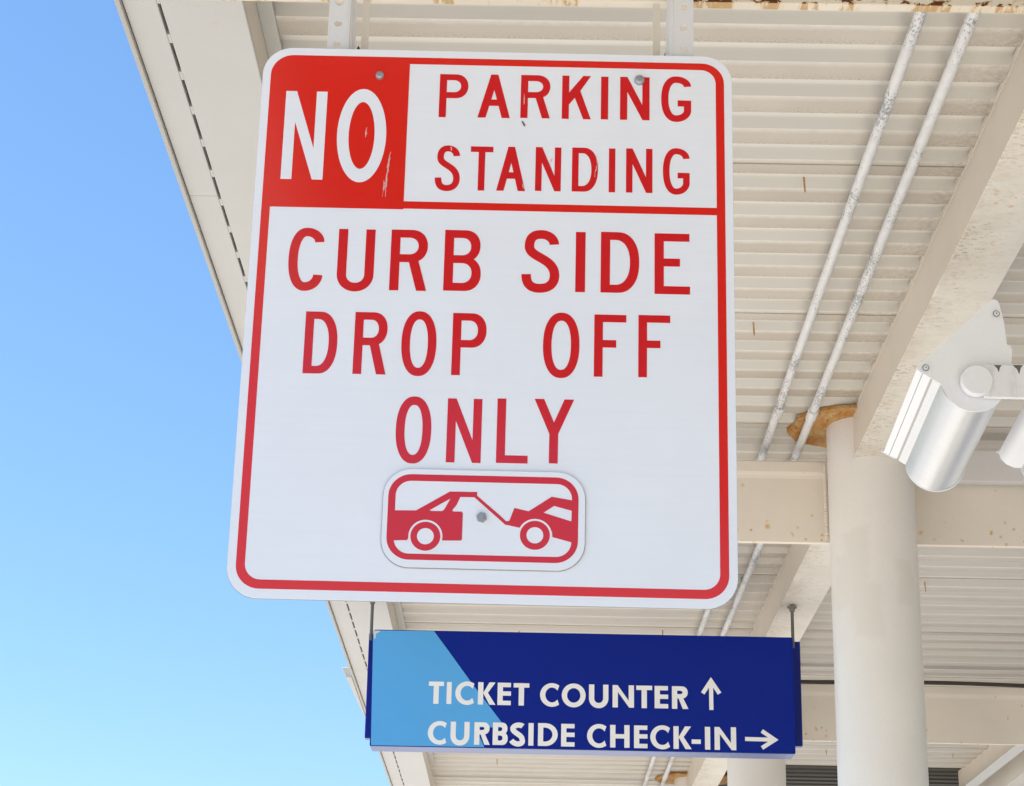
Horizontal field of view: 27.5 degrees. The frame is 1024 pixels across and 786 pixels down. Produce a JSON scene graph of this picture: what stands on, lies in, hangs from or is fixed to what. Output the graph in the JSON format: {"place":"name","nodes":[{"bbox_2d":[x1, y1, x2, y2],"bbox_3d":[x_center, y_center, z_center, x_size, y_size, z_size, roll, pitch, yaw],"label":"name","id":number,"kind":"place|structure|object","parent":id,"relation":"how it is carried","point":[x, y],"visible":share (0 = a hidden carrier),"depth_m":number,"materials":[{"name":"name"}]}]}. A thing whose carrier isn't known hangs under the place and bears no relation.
{"place":"outdoors","nodes":[
{"label":"outdoors","id":0,"kind":"place"},
{"bbox_2d":[0,0,389,785],"label":"sky","id":1,"kind":"structure","parent":0,"point":[130,655],"materials":[{"name":"blue"}]},
{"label":"pavement","id":2,"kind":"structure","parent":0,"visible":0},
{"bbox_2d":[114,0,1023,785],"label":"canopy","id":3,"kind":"object","parent":2,"relation":"on","point":[886,576],"visible":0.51,"depth_m":5.50,"materials":[{"name":"metal"}]},
{"bbox_2d":[327,0,370,49],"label":"sign bracket","id":4,"kind":"object","parent":3,"relation":"attached to","point":[344,33],"visible":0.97,"depth_m":3.42,"materials":[{"name":"metal"}]},
{"bbox_2d":[227,48,737,609],"bbox_3d":[-0.034,-0.122,3.229,0.757,0.917,0.011,1,-20,1],"label":"parking sign","id":5,"kind":"object","parent":4,"relation":"attached to","point":[491,260],"visible":1,"depth_m":3.23,"materials":[{"name":"white metal"}]},
{"bbox_2d":[381,469,585,571],"bbox_3d":[-0.042,0.188,3.113,0.304,0.154,0.011,1,-20,1],"label":"tow plate","id":6,"kind":"object","parent":5,"relation":"attached to","point":[484,520],"visible":1,"depth_m":3.12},
{"bbox_2d":[365,602,802,758],"bbox_3d":[0.274,1.085,7.982,1.670,0.586,0.165,1,-20,0],"label":"hanging sign","id":7,"kind":"object","parent":3,"relation":"hanging from","point":[587,694],"visible":0.98,"depth_m":7.88,"materials":[{"name":"blue metal"}]},
{"bbox_2d":[653,0,693,55],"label":"sign bracket","id":8,"kind":"object","parent":3,"relation":"attached to","point":[677,17],"visible":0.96,"depth_m":3.42,"materials":[{"name":"metal"}]},
{"bbox_2d":[642,12,927,785],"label":"conduit","id":9,"kind":"object","parent":3,"relation":"attached to","point":[904,57],"visible":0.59,"depth_m":4.97,"materials":[{"name":"metal"}]},
{"bbox_2d":[660,13,980,785],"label":"conduit","id":10,"kind":"object","parent":3,"relation":"attached to","point":[970,21],"visible":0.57,"depth_m":5.08,"materials":[{"name":"metal"}]},
{"bbox_2d":[801,680,1023,687],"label":"cable","id":11,"kind":"object","parent":3,"relation":"on","point":[963,683],"visible":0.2,"depth_m":9.63,"materials":[{"name":"grey plastic"}]},
{"bbox_2d":[881,299,1023,491],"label":"floodlight","id":12,"kind":"object","parent":3,"relation":"attached to","point":[968,376],"visible":1,"depth_m":4.51,"materials":[{"name":"white metal"}]},
{"bbox_2d":[958,450,1023,485],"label":"beam","id":13,"kind":"structure","parent":3,"relation":"attached to","point":[987,467],"depth_m":6.47,"materials":[{"name":"white metal"}]},
{"bbox_2d":[996,406,1023,474],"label":"floodlight","id":14,"kind":"object","parent":3,"relation":"attached to","point":[1010,450],"visible":1,"depth_m":4.82,"materials":[{"name":"white metal"}]}
]}

